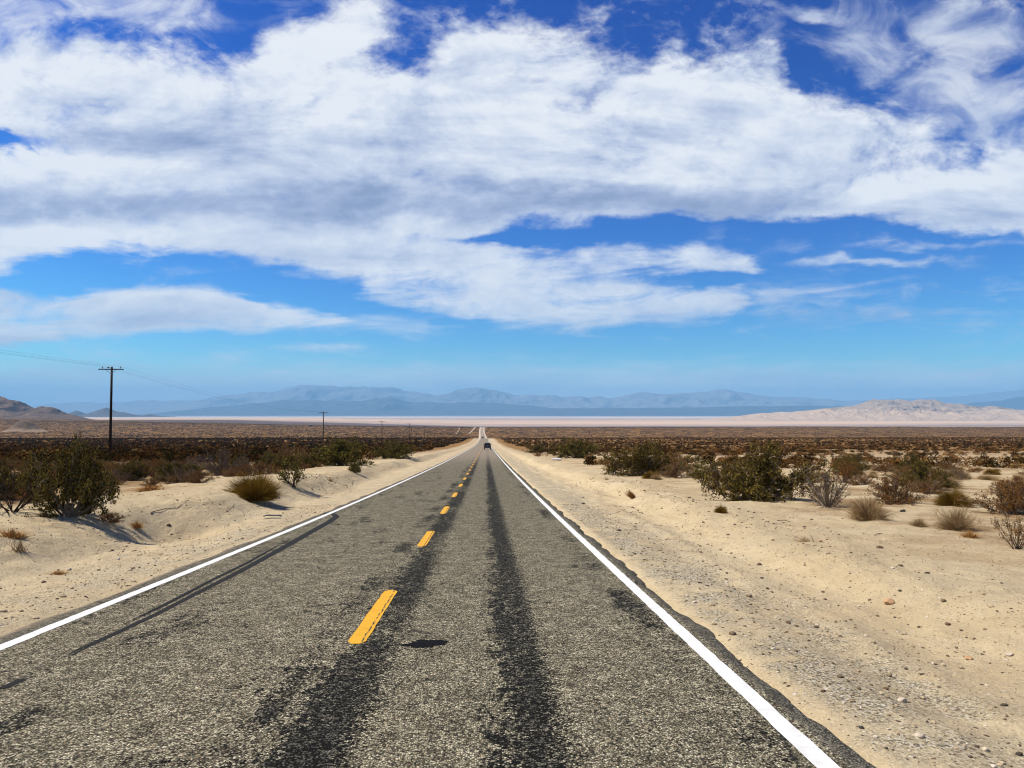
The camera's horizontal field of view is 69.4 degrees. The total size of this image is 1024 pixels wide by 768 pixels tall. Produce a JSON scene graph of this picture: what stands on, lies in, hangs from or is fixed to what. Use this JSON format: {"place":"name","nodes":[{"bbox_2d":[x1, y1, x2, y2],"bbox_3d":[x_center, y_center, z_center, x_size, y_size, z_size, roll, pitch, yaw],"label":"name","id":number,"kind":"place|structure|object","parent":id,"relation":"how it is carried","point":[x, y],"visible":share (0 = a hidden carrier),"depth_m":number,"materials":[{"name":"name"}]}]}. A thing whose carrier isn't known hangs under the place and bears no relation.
{"place":"outdoors","nodes":[
{"label":"outdoors","id":0,"kind":"place"},
{"bbox_2d":[0,396,34,415],"bbox_3d":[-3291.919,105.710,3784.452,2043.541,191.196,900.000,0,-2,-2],"label":"hill","id":1,"kind":"structure","parent":0,"point":[19,408],"depth_m":3692.00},
{"bbox_2d":[1,420,49,431],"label":"hill","id":2,"kind":"structure","parent":0,"point":[24,426],"depth_m":1643.21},
{"bbox_2d":[0,412,53,418],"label":"hill","id":3,"kind":"structure","parent":0,"point":[7,415],"depth_m":3180.55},
{"bbox_2d":[21,406,93,419],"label":"hill","id":4,"kind":"structure","parent":0,"point":[52,412],"depth_m":3466.48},
{"bbox_2d":[68,410,84,415],"bbox_3d":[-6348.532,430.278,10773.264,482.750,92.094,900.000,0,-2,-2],"label":"hill","id":5,"kind":"structure","parent":0,"point":[76,412],"depth_m":10633.58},
{"bbox_2d":[78,407,140,416],"bbox_3d":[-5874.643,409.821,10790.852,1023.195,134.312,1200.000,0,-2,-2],"label":"hill","id":6,"kind":"structure","parent":0,"point":[104,412],"depth_m":10500.13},
{"bbox_2d":[129,414,176,416],"bbox_3d":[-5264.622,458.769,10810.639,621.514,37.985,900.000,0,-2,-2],"label":"hill","id":7,"kind":"structure","parent":0,"point":[149,415],"depth_m":10549.55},
{"bbox_2d":[33,385,436,413],"bbox_3d":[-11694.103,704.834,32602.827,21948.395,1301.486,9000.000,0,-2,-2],"label":"mountains","id":8,"kind":"structure","parent":0,"point":[320,392],"depth_m":31144.48,"materials":[{"name":"stone"}]},
{"bbox_2d":[134,397,552,415],"bbox_3d":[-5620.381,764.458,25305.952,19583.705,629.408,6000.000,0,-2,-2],"label":"mountains","id":9,"kind":"structure","parent":0,"point":[386,406],"depth_m":23804.37,"materials":[{"name":"stone"}]},
{"bbox_2d":[0,427,875,767],"bbox_3d":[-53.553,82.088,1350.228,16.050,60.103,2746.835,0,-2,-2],"label":"road","id":10,"kind":"structure","parent":0,"point":[476,607],"depth_m":6.50,"materials":[{"name":"asphalt"}]},
{"bbox_2d":[405,387,519,403],"bbox_3d":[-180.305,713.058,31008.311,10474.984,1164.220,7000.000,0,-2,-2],"label":"mountains","id":11,"kind":"structure","parent":0,"point":[477,395],"depth_m":30349.07,"materials":[{"name":"stone"}]},
{"bbox_2d":[0,416,1023,767],"bbox_3d":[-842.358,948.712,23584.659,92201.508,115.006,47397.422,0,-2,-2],"label":"ground","id":12,"kind":"structure","parent":0,"point":[56,544],"depth_m":13.18,"materials":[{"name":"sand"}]},
{"bbox_2d":[0,457,20,472],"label":"creosote bush","id":13,"kind":"object","parent":12,"relation":"on","point":[4,462],"visible":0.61,"depth_m":43.64,"materials":[{"name":"green plant"}]},
{"bbox_2d":[0,526,31,538],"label":"dry plant","id":14,"kind":"object","parent":12,"relation":"on","point":[12,534],"visible":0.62,"depth_m":13.20,"materials":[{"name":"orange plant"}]},
{"bbox_2d":[6,533,30,552],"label":"grass tuft","id":15,"kind":"object","parent":12,"relation":"on","point":[19,542],"visible":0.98,"depth_m":12.49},
{"bbox_2d":[0,468,39,512],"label":"dead shrub","id":16,"kind":"object","parent":12,"relation":"on","point":[24,501],"visible":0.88,"depth_m":16.01,"materials":[{"name":"brown plant"}]},
{"bbox_2d":[0,463,54,499],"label":"creosote bush","id":17,"kind":"object","parent":12,"relation":"on","point":[5,471],"visible":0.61,"depth_m":22.96,"materials":[{"name":"green plant"}]},
{"bbox_2d":[4,488,52,503],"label":"brown bush","id":18,"kind":"object","parent":12,"relation":"on","point":[17,496],"visible":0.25,"depth_m":21.72,"materials":[{"name":"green plant"}]},
{"bbox_2d":[14,459,54,471],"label":"creosote bush","id":19,"kind":"object","parent":12,"relation":"on","point":[20,467],"visible":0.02,"depth_m":32.51,"materials":[{"name":"green plant"}]},
{"bbox_2d":[15,461,56,481],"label":"brown bush","id":20,"kind":"object","parent":12,"relation":"on","point":[41,468],"visible":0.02,"depth_m":29.22,"materials":[{"name":"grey plant"}]},
{"bbox_2d":[44,570,74,574],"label":"dry plant","id":21,"kind":"object","parent":12,"relation":"on","point":[57,573],"visible":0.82,"depth_m":11.68,"materials":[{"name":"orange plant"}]},
{"bbox_2d":[16,432,123,517],"bbox_3d":[-9.892,2.023,16.610,2.105,2.015,2.259,1,-2,-29],"label":"creosote bush","id":22,"kind":"object","parent":12,"relation":"on","point":[71,471],"visible":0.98,"depth_m":16.33,"materials":[{"name":"green plant"}]},
{"bbox_2d":[85,452,109,470],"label":"creosote bush","id":23,"kind":"object","parent":12,"relation":"on","point":[102,463],"visible":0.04,"depth_m":36.40,"materials":[{"name":"green plant"}]},
{"bbox_2d":[98,366,123,451],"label":"utility pole","id":24,"kind":"object","parent":12,"relation":"on","point":[110,415],"visible":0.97,"depth_m":102.92,"materials":[{"name":"brown wood"}]},
{"bbox_2d":[97,510,129,522],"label":"dry plant","id":25,"kind":"object","parent":12,"relation":"on","point":[110,516],"visible":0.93,"depth_m":17.17,"materials":[{"name":"brown plant"}]},
{"bbox_2d":[107,474,125,484],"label":"brown bush","id":26,"kind":"object","parent":12,"relation":"on","point":[119,479],"visible":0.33,"depth_m":30.30,"materials":[{"name":"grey plant"}]},
{"bbox_2d":[105,467,135,480],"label":"twiggy shrub","id":27,"kind":"object","parent":12,"relation":"on","point":[117,473],"visible":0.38,"depth_m":31.76,"materials":[{"name":"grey plant"}]},
{"bbox_2d":[110,458,159,480],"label":"creosote bush","id":28,"kind":"object","parent":12,"relation":"on","point":[138,474],"visible":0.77,"depth_m":33.48,"materials":[{"name":"green plant"}]},
{"bbox_2d":[127,520,146,528],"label":"dry plant","id":29,"kind":"object","parent":12,"relation":"on","point":[136,525],"visible":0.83,"depth_m":17.93,"materials":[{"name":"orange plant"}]},
{"bbox_2d":[127,485,175,491],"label":"dry plant","id":30,"kind":"object","parent":12,"relation":"on","point":[150,488],"visible":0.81,"depth_m":24.97,"materials":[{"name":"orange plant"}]},
{"bbox_2d":[140,478,162,486],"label":"brown bush","id":31,"kind":"object","parent":12,"relation":"on","point":[152,482],"visible":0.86,"depth_m":28.28,"materials":[{"name":"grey plant"}]},
{"bbox_2d":[148,458,168,470],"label":"brown bush","id":32,"kind":"object","parent":12,"relation":"on","point":[157,463],"visible":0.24,"depth_m":44.81,"materials":[{"name":"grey plant"}]},
{"bbox_2d":[152,461,186,481],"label":"creosote bush","id":33,"kind":"object","parent":12,"relation":"on","point":[170,470],"visible":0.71,"depth_m":32.41,"materials":[{"name":"green plant"}]},
{"bbox_2d":[163,474,184,483],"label":"brown bush","id":34,"kind":"object","parent":12,"relation":"on","point":[175,480],"visible":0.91,"depth_m":29.76,"materials":[{"name":"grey plant"}]},
{"bbox_2d":[158,464,195,481],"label":"twiggy shrub","id":35,"kind":"object","parent":12,"relation":"on","point":[180,470],"visible":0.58,"depth_m":30.53,"materials":[{"name":"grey plant"}]},
{"bbox_2d":[171,460,188,473],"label":"creosote bush","id":36,"kind":"object","parent":12,"relation":"on","point":[178,465],"visible":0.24,"depth_m":37.77,"materials":[{"name":"green plant"}]},
{"bbox_2d":[176,455,202,466],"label":"brown bush","id":37,"kind":"object","parent":12,"relation":"on","point":[191,459],"visible":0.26,"depth_m":50.71,"materials":[{"name":"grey plant"}]},
{"bbox_2d":[183,462,213,475],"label":"creosote bush","id":38,"kind":"object","parent":12,"relation":"on","point":[193,467],"visible":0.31,"depth_m":36.61,"materials":[{"name":"green plant"}]},
{"bbox_2d":[178,466,219,482],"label":"brown bush","id":39,"kind":"object","parent":12,"relation":"on","point":[199,475],"visible":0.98,"depth_m":29.90,"materials":[{"name":"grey plant"}]},
{"bbox_2d":[192,446,253,475],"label":"twiggy shrub","id":40,"kind":"object","parent":12,"relation":"on","point":[209,467],"visible":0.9,"depth_m":40.97,"materials":[{"name":"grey plant"}]},
{"bbox_2d":[222,469,237,476],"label":"brown bush","id":41,"kind":"object","parent":12,"relation":"on","point":[227,474],"visible":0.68,"depth_m":37.00,"materials":[{"name":"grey plant"}]},
{"bbox_2d":[225,455,249,467],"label":"creosote bush","id":42,"kind":"object","parent":12,"relation":"on","point":[233,459],"visible":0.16,"depth_m":46.17,"materials":[{"name":"green plant"}]},
{"bbox_2d":[220,464,255,475],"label":"brown bush","id":43,"kind":"object","parent":12,"relation":"on","point":[240,468],"visible":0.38,"depth_m":39.53,"materials":[{"name":"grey plant"}]},
{"bbox_2d":[216,469,285,501],"bbox_3d":[-8.365,3.237,24.443,2.436,1.190,2.225,-1,-3,34],"label":"rabbitbrush","id":44,"kind":"object","parent":12,"relation":"on","point":[252,490],"visible":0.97,"depth_m":24.08,"materials":[{"name":"plant"}]},
{"bbox_2d":[244,465,260,475],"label":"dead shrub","id":45,"kind":"object","parent":12,"relation":"on","point":[255,471],"visible":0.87,"depth_m":34.42,"materials":[{"name":"brown plant"}]},
{"bbox_2d":[250,460,275,474],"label":"brown bush","id":46,"kind":"object","parent":12,"relation":"on","point":[262,466],"visible":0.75,"depth_m":40.81,"materials":[{"name":"grey plant"}]},
{"bbox_2d":[253,451,277,467],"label":"creosote bush","id":47,"kind":"object","parent":12,"relation":"on","point":[266,458],"visible":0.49,"depth_m":50.47,"materials":[{"name":"green plant"}]},
{"bbox_2d":[267,453,290,469],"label":"creosote bush","id":48,"kind":"object","parent":12,"relation":"on","point":[278,459],"visible":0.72,"depth_m":48.41,"materials":[{"name":"green plant"}]},
{"bbox_2d":[271,450,307,487],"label":"creosote bush","id":49,"kind":"object","parent":12,"relation":"on","point":[296,475],"visible":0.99,"depth_m":29.57,"materials":[{"name":"green plant"}]},
{"bbox_2d":[259,439,321,458],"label":"creosote bush","id":50,"kind":"object","parent":12,"relation":"on","point":[290,451],"visible":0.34,"depth_m":60.01,"materials":[{"name":"green plant"}]},
{"bbox_2d":[286,453,297,465],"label":"creosote bush","id":51,"kind":"object","parent":12,"relation":"on","point":[292,459],"visible":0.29,"depth_m":50.48,"materials":[{"name":"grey plant"}]},
{"bbox_2d":[299,454,318,467],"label":"creosote bush","id":52,"kind":"object","parent":12,"relation":"on","point":[306,459],"visible":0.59,"depth_m":50.19,"materials":[{"name":"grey plant"}]},
{"bbox_2d":[306,434,374,465],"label":"creosote bush","id":53,"kind":"object","parent":12,"relation":"on","point":[339,453],"visible":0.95,"depth_m":57.54,"materials":[{"name":"green plant"}]},
{"bbox_2d":[347,459,361,472],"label":"creosote bush","id":54,"kind":"object","parent":12,"relation":"on","point":[354,468],"visible":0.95,"depth_m":44.88,"materials":[{"name":"green plant"}]},
{"bbox_2d":[369,439,419,458],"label":"creosote bush","id":55,"kind":"object","parent":12,"relation":"on","point":[396,449],"visible":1,"depth_m":85.42,"materials":[{"name":"green plant"}]},
{"bbox_2d":[0,419,1023,469],"bbox_3d":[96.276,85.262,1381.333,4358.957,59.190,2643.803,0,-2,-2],"label":"desert scrub","id":56,"kind":"object","parent":12,"relation":"on","point":[127,450],"visible":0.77,"depth_m":272.27,"materials":[{"name":"plant"}]},
{"bbox_2d":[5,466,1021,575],"bbox_3d":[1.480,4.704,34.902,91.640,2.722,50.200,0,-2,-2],"label":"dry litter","id":57,"kind":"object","parent":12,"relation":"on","point":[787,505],"visible":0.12,"depth_m":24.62,"materials":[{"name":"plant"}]},
{"bbox_2d":[521,442,552,452],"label":"creosote bush","id":58,"kind":"object","parent":12,"relation":"on","point":[540,448],"visible":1,"depth_m":141.11,"materials":[{"name":"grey plant"}]},
{"bbox_2d":[545,436,602,457],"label":"creosote bush","id":59,"kind":"object","parent":12,"relation":"on","point":[575,448],"visible":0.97,"depth_m":99.46,"materials":[{"name":"green plant"}]},
{"bbox_2d":[623,489,634,498],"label":"grass tuft","id":60,"kind":"object","parent":12,"relation":"on","point":[630,494],"visible":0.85,"depth_m":27.86,"materials":[{"name":"brown plant"}]},
{"bbox_2d":[641,470,660,478],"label":"yellow bush","id":61,"kind":"object","parent":12,"relation":"on","point":[648,474],"visible":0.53,"depth_m":42.37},
{"bbox_2d":[598,439,704,476],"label":"creosote bush","id":62,"kind":"object","parent":12,"relation":"on","point":[637,462],"visible":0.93,"depth_m":45.97,"materials":[{"name":"green plant"}]},
{"bbox_2d":[647,473,664,479],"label":"tan shrub","id":63,"kind":"object","parent":12,"relation":"on","point":[657,477],"visible":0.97,"depth_m":41.63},
{"bbox_2d":[654,458,688,477],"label":"brown bush","id":64,"kind":"object","parent":12,"relation":"on","point":[674,469],"visible":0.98,"depth_m":42.82,"materials":[{"name":"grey plant"}]},
{"bbox_2d":[684,466,704,478],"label":"brown bush","id":65,"kind":"object","parent":12,"relation":"on","point":[692,470],"visible":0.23,"depth_m":42.08,"materials":[{"name":"grey plant"}]},
{"bbox_2d":[684,457,725,481],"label":"creosote bush","id":66,"kind":"object","parent":12,"relation":"on","point":[699,472],"visible":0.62,"depth_m":36.99,"materials":[{"name":"green plant"}]},
{"bbox_2d":[714,504,727,513],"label":"yellow bush","id":67,"kind":"object","parent":12,"relation":"on","point":[721,509],"visible":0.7,"depth_m":20.17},
{"bbox_2d":[703,456,748,489],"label":"creosote bush","id":68,"kind":"object","parent":12,"relation":"on","point":[726,469],"visible":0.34,"depth_m":31.15,"materials":[{"name":"green plant"}]},
{"bbox_2d":[694,436,834,501],"bbox_3d":[8.860,2.968,25.606,3.660,2.349,4.593,2,-3,-41],"label":"creosote bush","id":69,"kind":"object","parent":12,"relation":"on","point":[764,481],"visible":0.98,"depth_m":25.49,"materials":[{"name":"green plant"}]},
{"bbox_2d":[787,533,817,541],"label":"grass tuft","id":70,"kind":"object","parent":12,"relation":"on","point":[803,540],"visible":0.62,"depth_m":14.02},
{"bbox_2d":[801,467,851,507],"bbox_3d":[9.698,3.151,22.917,1.525,1.456,2.018,-1,-2,23],"label":"twiggy shrub","id":71,"kind":"object","parent":12,"relation":"on","point":[826,496],"visible":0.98,"depth_m":22.91,"materials":[{"name":"grey plant"}]},
{"bbox_2d":[825,455,864,475],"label":"creosote bush","id":72,"kind":"object","parent":12,"relation":"on","point":[848,462],"visible":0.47,"depth_m":45.15,"materials":[{"name":"grey plant"}]},
{"bbox_2d":[827,459,864,482],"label":"brown bush","id":73,"kind":"object","parent":12,"relation":"on","point":[843,473],"visible":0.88,"depth_m":38.10,"materials":[{"name":"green plant"}]},
{"bbox_2d":[830,454,865,469],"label":"creosote bush","id":74,"kind":"object","parent":12,"relation":"on","point":[848,459],"visible":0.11,"depth_m":56.26,"materials":[{"name":"grey plant"}]},
{"bbox_2d":[847,474,872,485],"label":"brown bush","id":75,"kind":"object","parent":12,"relation":"on","point":[861,480],"visible":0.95,"depth_m":33.35,"materials":[{"name":"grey plant"}]},
{"bbox_2d":[851,453,871,470],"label":"creosote bush","id":76,"kind":"object","parent":12,"relation":"on","point":[866,466],"visible":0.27,"depth_m":57.31,"materials":[{"name":"grey plant"}]},
{"bbox_2d":[842,490,896,521],"bbox_3d":[9.185,3.090,19.029,1.623,0.905,1.539,2,-3,-44],"label":"tan shrub","id":77,"kind":"object","parent":12,"relation":"on","point":[870,511],"visible":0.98,"depth_m":18.92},
{"bbox_2d":[870,461,895,471],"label":"brown bush","id":78,"kind":"object","parent":12,"relation":"on","point":[880,467],"visible":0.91,"depth_m":52.83,"materials":[{"name":"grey plant"}]},
{"bbox_2d":[883,598,894,604],"bbox_3d":[4.781,2.758,9.374,0.136,0.079,0.096,-1,-2,24],"label":"stone","id":79,"kind":"object","parent":12,"relation":"on","point":[888,601],"visible":1,"depth_m":9.35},
{"bbox_2d":[863,469,931,505],"bbox_3d":[12.845,3.435,24.521,1.963,1.211,2.396,-1,-3,34],"label":"brown bush","id":80,"kind":"object","parent":12,"relation":"on","point":[891,493],"visible":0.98,"depth_m":24.47,"materials":[{"name":"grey plant"}]},
{"bbox_2d":[897,697,906,702],"bbox_3d":[3.031,2.457,5.746,0.071,0.044,0.064,0,-2,7],"label":"stone","id":81,"kind":"object","parent":12,"relation":"on","point":[902,699],"visible":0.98,"depth_m":5.73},
{"bbox_2d":[894,452,926,470],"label":"creosote bush","id":82,"kind":"object","parent":12,"relation":"on","point":[913,459],"visible":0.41,"depth_m":49.31,"materials":[{"name":"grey plant"}]},
{"bbox_2d":[895,465,927,479],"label":"brown bush","id":83,"kind":"object","parent":12,"relation":"on","point":[904,471],"visible":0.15,"depth_m":39.72,"materials":[{"name":"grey plant"}]},
{"bbox_2d":[908,518,927,527],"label":"tan shrub","id":84,"kind":"object","parent":12,"relation":"on","point":[918,523],"visible":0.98,"depth_m":17.32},
{"bbox_2d":[881,461,957,488],"bbox_3d":[16.893,3.750,30.739,3.014,1.265,2.402,0,-2,1],"label":"creosote bush","id":85,"kind":"object","parent":12,"relation":"on","point":[922,471],"visible":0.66,"depth_m":30.37,"materials":[{"name":"green plant"}]},
{"bbox_2d":[914,732,924,737],"bbox_3d":[2.700,2.328,4.903,0.054,0.038,0.065,0,-2,2],"label":"stone","id":86,"kind":"object","parent":12,"relation":"on","point":[919,734],"visible":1,"depth_m":4.88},
{"bbox_2d":[902,475,945,493],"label":"brown bush","id":87,"kind":"object","parent":12,"relation":"on","point":[928,488],"visible":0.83,"depth_m":28.66,"materials":[{"name":"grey plant"}]},
{"bbox_2d":[916,464,959,480],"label":"brown bush","id":88,"kind":"object","parent":12,"relation":"on","point":[933,474],"visible":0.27,"depth_m":36.19,"materials":[{"name":"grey plant"}]},
{"bbox_2d":[936,458,960,469],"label":"brown bush","id":89,"kind":"object","parent":12,"relation":"on","point":[946,465],"visible":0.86,"depth_m":54.26,"materials":[{"name":"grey plant"}]},
{"bbox_2d":[930,487,974,507],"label":"yellow bush","id":90,"kind":"object","parent":12,"relation":"on","point":[947,498],"visible":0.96,"depth_m":23.05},
{"bbox_2d":[940,475,966,488],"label":"tan shrub","id":91,"kind":"object","parent":12,"relation":"on","point":[951,479],"visible":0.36,"depth_m":31.59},
{"bbox_2d":[929,501,985,532],"bbox_3d":[10.064,2.965,16.751,1.147,0.758,1.240,1,-2,-26],"label":"tan shrub","id":92,"kind":"object","parent":12,"relation":"on","point":[955,521],"visible":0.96,"depth_m":16.63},
{"bbox_2d":[946,467,970,479],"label":"twiggy shrub","id":93,"kind":"object","parent":12,"relation":"on","point":[956,474],"visible":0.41,"depth_m":37.74,"materials":[{"name":"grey plant"}]},
{"bbox_2d":[946,465,971,479],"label":"brown bush","id":94,"kind":"object","parent":12,"relation":"on","point":[961,470],"visible":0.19,"depth_m":41.74,"materials":[{"name":"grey plant"}]},
{"bbox_2d":[957,530,984,538],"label":"grass tuft","id":95,"kind":"object","parent":12,"relation":"on","point":[969,535],"visible":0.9,"depth_m":15.24,"materials":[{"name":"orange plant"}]},
{"bbox_2d":[964,465,980,472],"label":"brown bush","id":96,"kind":"object","parent":12,"relation":"on","point":[973,470],"visible":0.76,"depth_m":50.70,"materials":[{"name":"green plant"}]},
{"bbox_2d":[955,478,1023,514],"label":"brown bush","id":97,"kind":"object","parent":12,"relation":"on","point":[1009,501],"visible":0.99,"depth_m":20.76,"materials":[{"name":"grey plant"}]},
{"bbox_2d":[976,472,1003,480],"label":"straw shrub","id":98,"kind":"object","parent":12,"relation":"on","point":[989,477],"visible":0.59,"depth_m":37.92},
{"bbox_2d":[983,468,1001,474],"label":"yellow bush","id":99,"kind":"object","parent":12,"relation":"on","point":[991,471],"visible":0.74,"depth_m":45.90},
{"bbox_2d":[988,475,1023,493],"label":"brown bush","id":100,"kind":"object","parent":12,"relation":"on","point":[1017,481],"visible":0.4,"depth_m":28.61,"materials":[{"name":"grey plant"}]},
{"bbox_2d":[990,511,1023,548],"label":"twiggy shrub","id":101,"kind":"object","parent":12,"relation":"on","point":[1020,528],"visible":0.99,"depth_m":13.59,"materials":[{"name":"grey plant"}]},
{"bbox_2d":[0,0,1023,406],"label":"sky","id":102,"kind":"structure","parent":0,"point":[815,199],"materials":[{"name":"blue"}]},
{"bbox_2d":[501,406,844,415],"bbox_3d":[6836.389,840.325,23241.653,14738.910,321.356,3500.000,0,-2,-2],"label":"mountains","id":103,"kind":"structure","parent":0,"point":[717,411],"depth_m":22450.89,"materials":[{"name":"stone"}]},
{"bbox_2d":[509,389,868,407],"bbox_3d":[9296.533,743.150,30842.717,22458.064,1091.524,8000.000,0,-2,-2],"label":"mountains","id":104,"kind":"structure","parent":0,"point":[721,398],"depth_m":29536.13,"materials":[{"name":"stone"}]},
{"bbox_2d":[702,399,1023,420],"bbox_3d":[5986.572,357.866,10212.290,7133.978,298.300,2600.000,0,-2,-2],"label":"hill","id":105,"kind":"structure","parent":0,"point":[961,412],"depth_m":9487.38,"materials":[{"name":"sand"}]},
{"bbox_2d":[829,406,952,417],"bbox_3d":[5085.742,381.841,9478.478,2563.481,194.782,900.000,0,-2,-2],"label":"hill","id":106,"kind":"structure","parent":0,"point":[892,411],"depth_m":9353.97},
{"bbox_2d":[878,389,1023,403],"bbox_3d":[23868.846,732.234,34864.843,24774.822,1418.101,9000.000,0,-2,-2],"label":"mountains","id":107,"kind":"structure","parent":0,"point":[990,396],"depth_m":34252.77,"materials":[{"name":"stone"}]},
{"bbox_2d":[965,397,1023,409],"bbox_3d":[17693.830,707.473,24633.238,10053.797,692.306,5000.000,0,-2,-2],"label":"mountains","id":108,"kind":"structure","parent":0,"point":[1017,403],"depth_m":23952.09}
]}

